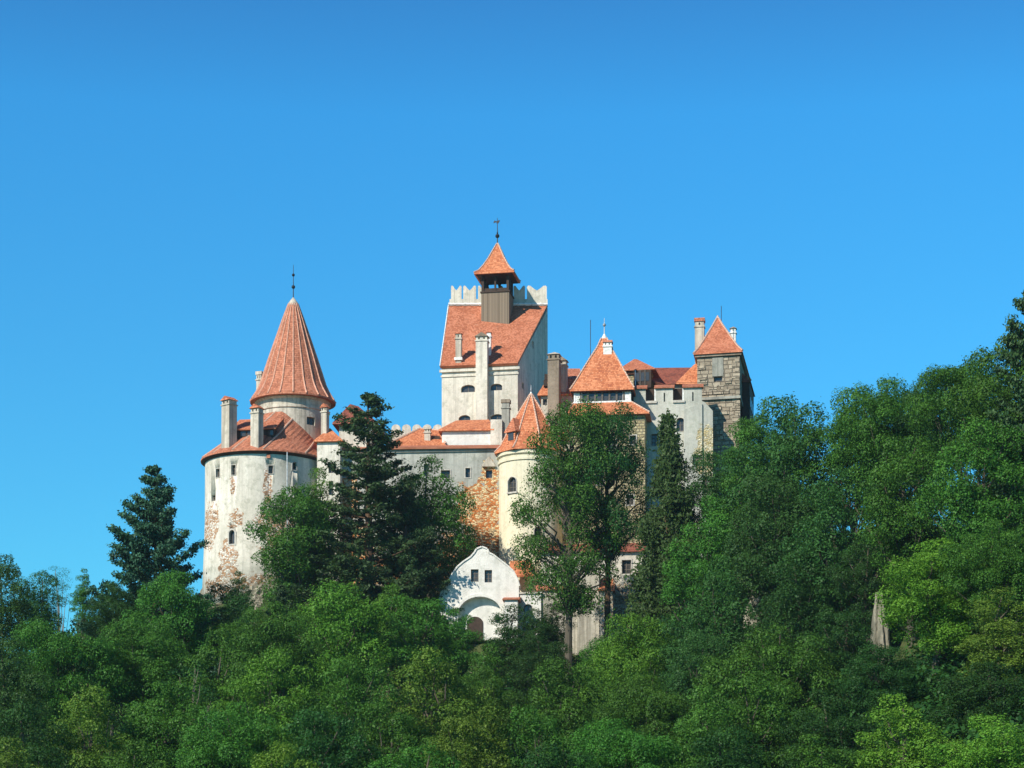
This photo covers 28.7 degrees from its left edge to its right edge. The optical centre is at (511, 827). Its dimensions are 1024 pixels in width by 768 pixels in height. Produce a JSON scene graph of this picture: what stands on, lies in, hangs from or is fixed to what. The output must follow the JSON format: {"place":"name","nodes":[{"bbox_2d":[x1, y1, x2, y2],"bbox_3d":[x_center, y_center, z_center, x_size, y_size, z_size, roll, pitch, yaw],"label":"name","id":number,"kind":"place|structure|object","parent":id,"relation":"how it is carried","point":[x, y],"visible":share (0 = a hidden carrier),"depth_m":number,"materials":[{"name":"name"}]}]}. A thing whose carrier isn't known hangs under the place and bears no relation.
{"place":"outdoors","nodes":[
{"label":"outdoors","id":0,"kind":"place"},
{"bbox_2d":[388,427,446,445],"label":"tiled house","id":1,"kind":"structure","parent":0,"point":[425,436],"depth_m":208.34,"materials":[{"name":"orange tile"}]},
{"bbox_2d":[439,218,547,439],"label":"square keep","id":2,"kind":"structure","parent":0,"point":[493,359],"depth_m":216.50,"materials":[{"name":"white paint"}]},
{"bbox_2d":[438,419,501,444],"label":"white hall","id":3,"kind":"structure","parent":2,"relation":"attached to","point":[472,432],"depth_m":207.58,"materials":[{"name":"white paint"}]},
{"bbox_2d":[0,0,1023,652],"label":"sky","id":4,"kind":"structure","parent":0,"point":[844,179],"materials":[{"name":"blue"}]},
{"bbox_2d":[47,559,1023,767],"bbox_3d":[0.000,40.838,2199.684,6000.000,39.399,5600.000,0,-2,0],"label":"ground","id":5,"kind":"structure","parent":0,"point":[900,645],"depth_m":172.41,"materials":[{"name":"green plant"}]},
{"bbox_2d":[0,554,42,695],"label":"deciduous tree","id":6,"kind":"object","parent":5,"relation":"on","point":[8,616],"visible":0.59,"depth_m":149.36,"materials":[{"name":"green plant"}]},
{"bbox_2d":[0,735,45,767],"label":"deciduous tree","id":7,"kind":"object","parent":5,"relation":"on","point":[12,756],"visible":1,"depth_m":97.71,"materials":[{"name":"green plant"}]},
{"bbox_2d":[0,636,58,767],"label":"deciduous tree","id":8,"kind":"object","parent":5,"relation":"on","point":[26,695],"visible":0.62,"depth_m":125.63,"materials":[{"name":"green plant"}]},
{"bbox_2d":[8,570,69,746],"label":"deciduous tree","id":9,"kind":"object","parent":5,"relation":"on","point":[35,602],"visible":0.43,"depth_m":156.07,"materials":[{"name":"green plant"}]},
{"bbox_2d":[0,700,87,767],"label":"deciduous tree","id":10,"kind":"object","parent":5,"relation":"on","point":[42,752],"visible":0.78,"depth_m":106.22,"materials":[{"name":"green plant"}]},
{"bbox_2d":[0,616,134,766],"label":"deciduous tree","id":11,"kind":"object","parent":5,"relation":"on","point":[55,662],"visible":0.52,"depth_m":133.15,"materials":[{"name":"green plant"}]},
{"bbox_2d":[68,568,96,726],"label":"deciduous tree","id":12,"kind":"object","parent":5,"relation":"on","point":[82,594],"visible":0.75,"depth_m":169.96,"materials":[{"name":"green plant"}]},
{"bbox_2d":[39,682,144,767],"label":"deciduous tree","id":13,"kind":"object","parent":5,"relation":"on","point":[92,757],"visible":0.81,"depth_m":108.61,"materials":[{"name":"green plant"}]},
{"bbox_2d":[81,580,151,753],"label":"deciduous tree","id":14,"kind":"object","parent":5,"relation":"on","point":[105,617],"visible":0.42,"depth_m":160.26,"materials":[{"name":"green plant"}]},
{"bbox_2d":[100,735,175,767],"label":"deciduous tree","id":15,"kind":"object","parent":5,"relation":"on","point":[124,761],"visible":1,"depth_m":95.71,"materials":[{"name":"green plant"}]},
{"bbox_2d":[87,612,196,731],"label":"deciduous tree","id":16,"kind":"object","parent":5,"relation":"on","point":[143,663],"visible":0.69,"depth_m":136.31,"materials":[{"name":"green plant"}]},
{"bbox_2d":[70,464,224,692],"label":"pine tree","id":17,"kind":"object","parent":5,"relation":"on","point":[155,531],"visible":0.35,"depth_m":167.14,"materials":[{"name":"green plant"}]},
{"bbox_2d":[115,675,217,767],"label":"deciduous tree","id":18,"kind":"object","parent":5,"relation":"on","point":[154,720],"visible":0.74,"depth_m":110.81,"materials":[{"name":"green plant"}]},
{"bbox_2d":[119,566,222,735],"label":"deciduous tree","id":19,"kind":"object","parent":5,"relation":"on","point":[173,596],"visible":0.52,"depth_m":154.82,"materials":[{"name":"green plant"}]},
{"bbox_2d":[159,661,224,754],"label":"deciduous tree","id":20,"kind":"object","parent":5,"relation":"on","point":[199,698],"visible":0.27,"depth_m":115.83,"materials":[{"name":"green plant"}]},
{"bbox_2d":[169,625,274,753],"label":"deciduous tree","id":21,"kind":"object","parent":5,"relation":"on","point":[225,655],"visible":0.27,"depth_m":134.01,"materials":[{"name":"green plant"}]},
{"bbox_2d":[189,582,265,699],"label":"deciduous tree","id":22,"kind":"object","parent":5,"relation":"on","point":[231,614],"visible":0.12,"depth_m":170.55,"materials":[{"name":"green plant"}]},
{"bbox_2d":[168,700,299,767],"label":"deciduous tree","id":23,"kind":"object","parent":5,"relation":"on","point":[228,738],"visible":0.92,"depth_m":102.69,"materials":[{"name":"green plant"}]},
{"bbox_2d":[200,579,307,609],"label":"rock crag","id":24,"kind":"structure","parent":5,"relation":"on","point":[251,588],"depth_m":199.84,"materials":[{"name":"stone"}]},
{"bbox_2d":[201,265,343,604],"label":"round bastion","id":25,"kind":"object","parent":24,"relation":"on","point":[286,434],"visible":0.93,"depth_m":202.82,"materials":[{"name":"paint"}]},
{"bbox_2d":[205,640,315,766],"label":"deciduous tree","id":26,"kind":"object","parent":5,"relation":"on","point":[274,709],"visible":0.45,"depth_m":127.45,"materials":[{"name":"green plant"}]},
{"bbox_2d":[217,598,325,709],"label":"deciduous tree","id":27,"kind":"object","parent":5,"relation":"on","point":[248,636],"visible":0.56,"depth_m":148.69,"materials":[{"name":"green plant"}]},
{"bbox_2d":[251,739,318,767],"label":"deciduous tree","id":28,"kind":"object","parent":5,"relation":"on","point":[261,762],"visible":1,"depth_m":94.13,"materials":[{"name":"green plant"}]},
{"bbox_2d":[242,481,351,638],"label":"deciduous tree","id":29,"kind":"object","parent":5,"relation":"on","point":[302,539],"visible":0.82,"depth_m":188.70,"materials":[{"name":"green plant"}]},
{"bbox_2d":[279,705,383,767],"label":"deciduous tree","id":30,"kind":"object","parent":5,"relation":"on","point":[316,742],"visible":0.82,"depth_m":103.36,"materials":[{"name":"green plant"}]},
{"bbox_2d":[288,577,393,732],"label":"deciduous tree","id":31,"kind":"object","parent":5,"relation":"on","point":[355,637],"visible":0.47,"depth_m":158.88,"materials":[{"name":"green plant"}]},
{"bbox_2d":[288,653,416,767],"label":"deciduous tree","id":32,"kind":"object","parent":5,"relation":"on","point":[347,692],"visible":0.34,"depth_m":127.54,"materials":[{"name":"green plant"}]},
{"bbox_2d":[273,392,450,626],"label":"pine tree","id":33,"kind":"object","parent":5,"relation":"on","point":[374,474],"visible":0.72,"depth_m":189.06,"materials":[{"name":"green plant"}]},
{"bbox_2d":[332,697,452,767],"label":"deciduous tree","id":34,"kind":"object","parent":5,"relation":"on","point":[398,722],"visible":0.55,"depth_m":106.02,"materials":[{"name":"green plant"}]},
{"bbox_2d":[369,582,424,715],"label":"deciduous tree","id":35,"kind":"object","parent":5,"relation":"on","point":[380,600],"visible":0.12,"depth_m":171.99,"materials":[{"name":"green plant"}]},
{"bbox_2d":[362,742,460,767],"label":"deciduous tree","id":36,"kind":"object","parent":5,"relation":"on","point":[417,760],"visible":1,"depth_m":95.06,"materials":[{"name":"green plant"}]},
{"bbox_2d":[360,481,464,636],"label":"pine tree","id":37,"kind":"object","parent":5,"relation":"on","point":[415,529],"visible":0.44,"depth_m":190.96,"materials":[{"name":"green plant"}]},
{"bbox_2d":[378,592,465,719],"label":"deciduous tree","id":38,"kind":"object","parent":5,"relation":"on","point":[417,630],"visible":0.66,"depth_m":163.51,"materials":[{"name":"green plant"}]},
{"bbox_2d":[374,454,479,596],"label":"deciduous tree","id":39,"kind":"object","parent":5,"relation":"on","point":[435,517],"visible":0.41,"depth_m":195.63,"materials":[{"name":"green plant"}]},
{"bbox_2d":[371,640,502,767],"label":"deciduous tree","id":40,"kind":"object","parent":5,"relation":"on","point":[419,686],"visible":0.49,"depth_m":132.54,"materials":[{"name":"green plant"}]},
{"bbox_2d":[432,606,489,680],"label":"deciduous tree","id":41,"kind":"object","parent":5,"relation":"on","point":[471,637],"visible":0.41,"depth_m":177.55,"materials":[{"name":"green plant"}]},
{"bbox_2d":[421,705,511,767],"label":"deciduous tree","id":42,"kind":"object","parent":5,"relation":"on","point":[480,749],"visible":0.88,"depth_m":103.66,"materials":[{"name":"green plant"}]},
{"bbox_2d":[442,642,523,764],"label":"deciduous tree","id":43,"kind":"object","parent":5,"relation":"on","point":[482,658],"visible":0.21,"depth_m":151.28,"materials":[{"name":"green plant"}]},
{"bbox_2d":[445,663,532,766],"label":"deciduous tree","id":44,"kind":"object","parent":5,"relation":"on","point":[506,701],"visible":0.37,"depth_m":137.12,"materials":[{"name":"green plant"}]},
{"bbox_2d":[439,546,541,643],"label":"white gatehouse","id":45,"kind":"object","parent":5,"relation":"on","point":[483,586],"visible":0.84,"depth_m":190.98,"materials":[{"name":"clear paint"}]},
{"bbox_2d":[3,521,1023,767],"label":"undergrowth","id":46,"kind":"object","parent":5,"relation":"on","point":[925,673],"visible":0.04,"depth_m":118.70,"materials":[{"name":"green plant"}]},
{"bbox_2d":[480,602,557,690],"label":"deciduous tree","id":47,"kind":"object","parent":5,"relation":"on","point":[507,631],"visible":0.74,"depth_m":179.76,"materials":[{"name":"green plant"}]},
{"bbox_2d":[478,703,583,767],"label":"deciduous tree","id":48,"kind":"object","parent":5,"relation":"on","point":[544,726],"visible":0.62,"depth_m":105.22,"materials":[{"name":"green plant"}]},
{"bbox_2d":[505,633,574,712],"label":"deciduous tree","id":49,"kind":"object","parent":5,"relation":"on","point":[526,678],"visible":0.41,"depth_m":169.20,"materials":[{"name":"green plant"}]},
{"bbox_2d":[519,603,577,657],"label":"deciduous tree","id":50,"kind":"object","parent":5,"relation":"on","point":[558,636],"visible":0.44,"depth_m":182.74,"materials":[{"name":"green plant"}]},
{"bbox_2d":[521,740,602,767],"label":"deciduous tree","id":51,"kind":"object","parent":5,"relation":"on","point":[556,761],"visible":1,"depth_m":93.45,"materials":[{"name":"green plant"}]},
{"bbox_2d":[513,654,613,766],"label":"deciduous tree","id":52,"kind":"object","parent":5,"relation":"on","point":[569,716],"visible":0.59,"depth_m":131.13,"materials":[{"name":"green plant"}]},
{"bbox_2d":[558,432,568,543],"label":"range","id":53,"kind":"structure","parent":5,"relation":"on","point":[563,542],"depth_m":202.31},
{"bbox_2d":[537,352,579,432],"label":"stack house","id":54,"kind":"structure","parent":53,"relation":"on","point":[560,378],"depth_m":206.12,"materials":[{"name":"white paint"}]},
{"bbox_2d":[623,359,667,388],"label":"hip roofed house","id":55,"kind":"structure","parent":53,"relation":"on","point":[638,372],"depth_m":206.63,"materials":[{"name":"orange tile"}]},
{"bbox_2d":[507,394,633,678],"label":"tall tree","id":56,"kind":"object","parent":5,"relation":"on","point":[573,598],"visible":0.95,"depth_m":178.42,"materials":[{"name":"green plant"}]},
{"bbox_2d":[538,543,657,583],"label":"lodge","id":57,"kind":"structure","parent":5,"relation":"on","point":[626,560],"depth_m":195.72,"materials":[{"name":"white paint"}]},
{"bbox_2d":[553,397,655,637],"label":"tall tree","id":58,"kind":"object","parent":5,"relation":"on","point":[628,465],"visible":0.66,"depth_m":179.56,"materials":[{"name":"green plant"}]},
{"bbox_2d":[565,318,651,543],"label":"galleried tower","id":59,"kind":"structure","parent":5,"relation":"on","point":[603,376],"depth_m":199.84,"materials":[{"name":"orange tile"}]},
{"bbox_2d":[577,571,639,656],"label":"buttressed wall","id":60,"kind":"structure","parent":5,"relation":"on","point":[588,628],"depth_m":190.12,"materials":[{"name":"stone"}]},
{"bbox_2d":[562,715,682,767],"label":"deciduous tree","id":61,"kind":"object","parent":5,"relation":"on","point":[634,751],"visible":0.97,"depth_m":98.90,"materials":[{"name":"green plant"}]},
{"bbox_2d":[573,609,683,727],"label":"deciduous tree","id":62,"kind":"object","parent":5,"relation":"on","point":[625,655],"visible":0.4,"depth_m":150.92,"materials":[{"name":"green plant"}]},
{"bbox_2d":[591,671,704,767],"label":"deciduous tree","id":63,"kind":"object","parent":5,"relation":"on","point":[653,709],"visible":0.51,"depth_m":122.04,"materials":[{"name":"green plant"}]},
{"bbox_2d":[610,408,718,727],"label":"spruce tree","id":64,"kind":"object","parent":5,"relation":"on","point":[657,531],"visible":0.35,"depth_m":171.68,"materials":[{"name":"green plant"}]},
{"bbox_2d":[633,384,712,556],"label":"battlement wall","id":65,"kind":"structure","parent":5,"relation":"on","point":[689,407],"depth_m":201.24,"materials":[{"name":"white paint"}]},
{"bbox_2d":[657,628,740,735],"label":"deciduous tree","id":66,"kind":"object","parent":5,"relation":"on","point":[680,683],"visible":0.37,"depth_m":139.72,"materials":[{"name":"green plant"}]},
{"bbox_2d":[650,683,748,767],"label":"deciduous tree","id":67,"kind":"object","parent":5,"relation":"on","point":[693,726],"visible":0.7,"depth_m":110.35,"materials":[{"name":"green plant"}]},
{"bbox_2d":[658,493,748,644],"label":"deciduous tree","id":68,"kind":"object","parent":5,"relation":"on","point":[699,567],"visible":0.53,"depth_m":162.87,"materials":[{"name":"green plant"}]},
{"bbox_2d":[673,446,736,608],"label":"deciduous tree","id":69,"kind":"object","parent":5,"relation":"on","point":[715,482],"visible":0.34,"depth_m":172.38,"materials":[{"name":"green plant"}]},
{"bbox_2d":[650,556,770,728],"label":"deciduous tree","id":70,"kind":"object","parent":5,"relation":"on","point":[713,627],"visible":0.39,"depth_m":149.20,"materials":[{"name":"green plant"}]},
{"bbox_2d":[693,306,754,572],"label":"stone corner tower","id":71,"kind":"structure","parent":5,"relation":"on","point":[725,379],"depth_m":203.87,"materials":[{"name":"grey stone"}]},
{"bbox_2d":[653,364,696,388],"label":"long roofed range","id":72,"kind":"structure","parent":71,"relation":"attached to","point":[677,377],"depth_m":208.89,"materials":[{"name":"brown tile"}]},
{"bbox_2d":[686,724,774,767],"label":"deciduous tree","id":73,"kind":"object","parent":5,"relation":"on","point":[725,762],"visible":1,"depth_m":97.57,"materials":[{"name":"green plant"}]},
{"bbox_2d":[695,668,816,767],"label":"deciduous tree","id":74,"kind":"object","parent":5,"relation":"on","point":[763,690],"visible":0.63,"depth_m":114.67,"materials":[{"name":"green plant"}]},
{"bbox_2d":[711,429,802,606],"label":"deciduous tree","id":75,"kind":"object","parent":5,"relation":"on","point":[741,437],"visible":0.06,"depth_m":166.22,"materials":[{"name":"green plant"}]},
{"bbox_2d":[718,411,807,494],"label":"deciduous tree","id":76,"kind":"object","parent":5,"relation":"on","point":[759,431],"visible":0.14,"depth_m":168.36,"materials":[{"name":"green plant"}]},
{"bbox_2d":[688,619,858,762],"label":"deciduous tree","id":77,"kind":"object","parent":5,"relation":"on","point":[804,666],"visible":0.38,"depth_m":130.55,"materials":[{"name":"green plant"}]},
{"bbox_2d":[720,472,830,640],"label":"deciduous tree","id":78,"kind":"object","parent":5,"relation":"on","point":[759,560],"visible":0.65,"depth_m":153.32,"materials":[{"name":"green plant"}]},
{"bbox_2d":[713,391,853,571],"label":"deciduous tree","id":79,"kind":"object","parent":5,"relation":"on","point":[785,459],"visible":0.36,"depth_m":159.67,"materials":[{"name":"green plant"}]},
{"bbox_2d":[738,545,842,681],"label":"deciduous tree","id":80,"kind":"object","parent":5,"relation":"on","point":[790,616],"visible":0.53,"depth_m":143.35,"materials":[{"name":"green plant"}]},
{"bbox_2d":[785,733,867,767],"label":"deciduous tree","id":81,"kind":"object","parent":5,"relation":"on","point":[817,761],"visible":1,"depth_m":96.99,"materials":[{"name":"green plant"}]},
{"bbox_2d":[776,686,878,767],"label":"deciduous tree","id":82,"kind":"object","parent":5,"relation":"on","point":[837,719],"visible":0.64,"depth_m":111.73,"materials":[{"name":"green plant"}]},
{"bbox_2d":[767,462,888,670],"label":"deciduous tree","id":83,"kind":"object","parent":5,"relation":"on","point":[827,547],"visible":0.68,"depth_m":145.35,"materials":[{"name":"green plant"}]},
{"bbox_2d":[801,608,879,703],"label":"deciduous tree","id":84,"kind":"object","parent":5,"relation":"on","point":[844,653],"visible":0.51,"depth_m":133.42,"materials":[{"name":"green plant"}]},
{"bbox_2d":[791,386,899,609],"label":"deciduous tree","id":85,"kind":"object","parent":5,"relation":"on","point":[843,394],"visible":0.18,"depth_m":157.65,"materials":[{"name":"green plant"}]},
{"bbox_2d":[822,538,900,640],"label":"deciduous tree","id":86,"kind":"object","parent":5,"relation":"on","point":[865,583],"visible":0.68,"depth_m":141.98,"materials":[{"name":"green plant"}]},
{"bbox_2d":[816,373,939,598],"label":"deciduous tree","id":87,"kind":"object","parent":5,"relation":"on","point":[860,434],"visible":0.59,"depth_m":151.27,"materials":[{"name":"green plant"}]},
{"bbox_2d":[870,592,890,664],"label":"rock outcrop","id":88,"kind":"object","parent":5,"relation":"on","point":[881,634],"visible":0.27,"depth_m":139.21,"materials":[{"name":"stone"}]},
{"bbox_2d":[831,643,930,735],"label":"deciduous tree","id":89,"kind":"object","parent":5,"relation":"on","point":[856,685],"visible":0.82,"depth_m":115.46,"materials":[{"name":"green plant"}]},
{"bbox_2d":[853,432,953,646],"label":"deciduous tree","id":90,"kind":"object","parent":5,"relation":"on","point":[888,502],"visible":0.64,"depth_m":137.83,"materials":[{"name":"green plant"}]},
{"bbox_2d":[849,693,979,767],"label":"deciduous tree","id":91,"kind":"object","parent":5,"relation":"on","point":[884,756],"visible":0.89,"depth_m":103.51,"materials":[{"name":"green plant"}]},
{"bbox_2d":[881,382,954,543],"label":"deciduous tree","id":92,"kind":"object","parent":5,"relation":"on","point":[898,424],"visible":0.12,"depth_m":148.88,"materials":[{"name":"green plant"}]},
{"bbox_2d":[867,536,986,687],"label":"deciduous tree","id":93,"kind":"object","parent":5,"relation":"on","point":[945,620],"visible":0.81,"depth_m":121.24,"materials":[{"name":"green plant"}]},
{"bbox_2d":[900,351,1012,593],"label":"deciduous tree","id":94,"kind":"object","parent":5,"relation":"on","point":[944,378],"visible":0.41,"depth_m":140.22,"materials":[{"name":"green plant"}]},
{"bbox_2d":[904,416,1023,633],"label":"deciduous tree","id":95,"kind":"object","parent":5,"relation":"on","point":[958,491],"visible":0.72,"depth_m":125.87,"materials":[{"name":"green plant"}]},
{"bbox_2d":[922,712,1023,767],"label":"deciduous tree","id":96,"kind":"object","parent":5,"relation":"on","point":[995,753],"visible":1,"depth_m":97.05,"materials":[{"name":"green plant"}]},
{"bbox_2d":[926,658,1023,749],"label":"deciduous tree","id":97,"kind":"object","parent":5,"relation":"on","point":[990,684],"visible":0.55,"depth_m":107.47,"materials":[{"name":"green plant"}]},
{"bbox_2d":[932,516,1023,651],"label":"deciduous tree","id":98,"kind":"object","parent":5,"relation":"on","point":[1006,569],"visible":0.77,"depth_m":117.83,"materials":[{"name":"green plant"}]},
{"bbox_2d":[940,332,1023,620],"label":"deciduous tree","id":99,"kind":"object","parent":5,"relation":"on","point":[993,390],"visible":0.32,"depth_m":131.60,"materials":[{"name":"green plant"}]},
{"bbox_2d":[952,586,1023,681],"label":"deciduous tree","id":100,"kind":"object","parent":5,"relation":"on","point":[981,642],"visible":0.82,"depth_m":111.42,"materials":[{"name":"green plant"}]},
{"bbox_2d":[952,290,1023,538],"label":"pine tree","id":101,"kind":"object","parent":5,"relation":"on","point":[1013,341],"visible":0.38,"depth_m":128.33,"materials":[{"name":"green plant"}]},
{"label":"rock crag","id":102,"kind":"object","parent":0,"visible":0},
{"bbox_2d":[342,445,499,587],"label":"curtain wall","id":103,"kind":"structure","parent":102,"relation":"on","point":[474,469],"depth_m":203.42,"materials":[{"name":"white paint"}]},
{"bbox_2d":[494,389,565,591],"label":"cream round tower","id":104,"kind":"structure","parent":102,"relation":"on","point":[514,458],"depth_m":200.75,"materials":[{"name":"paint"}]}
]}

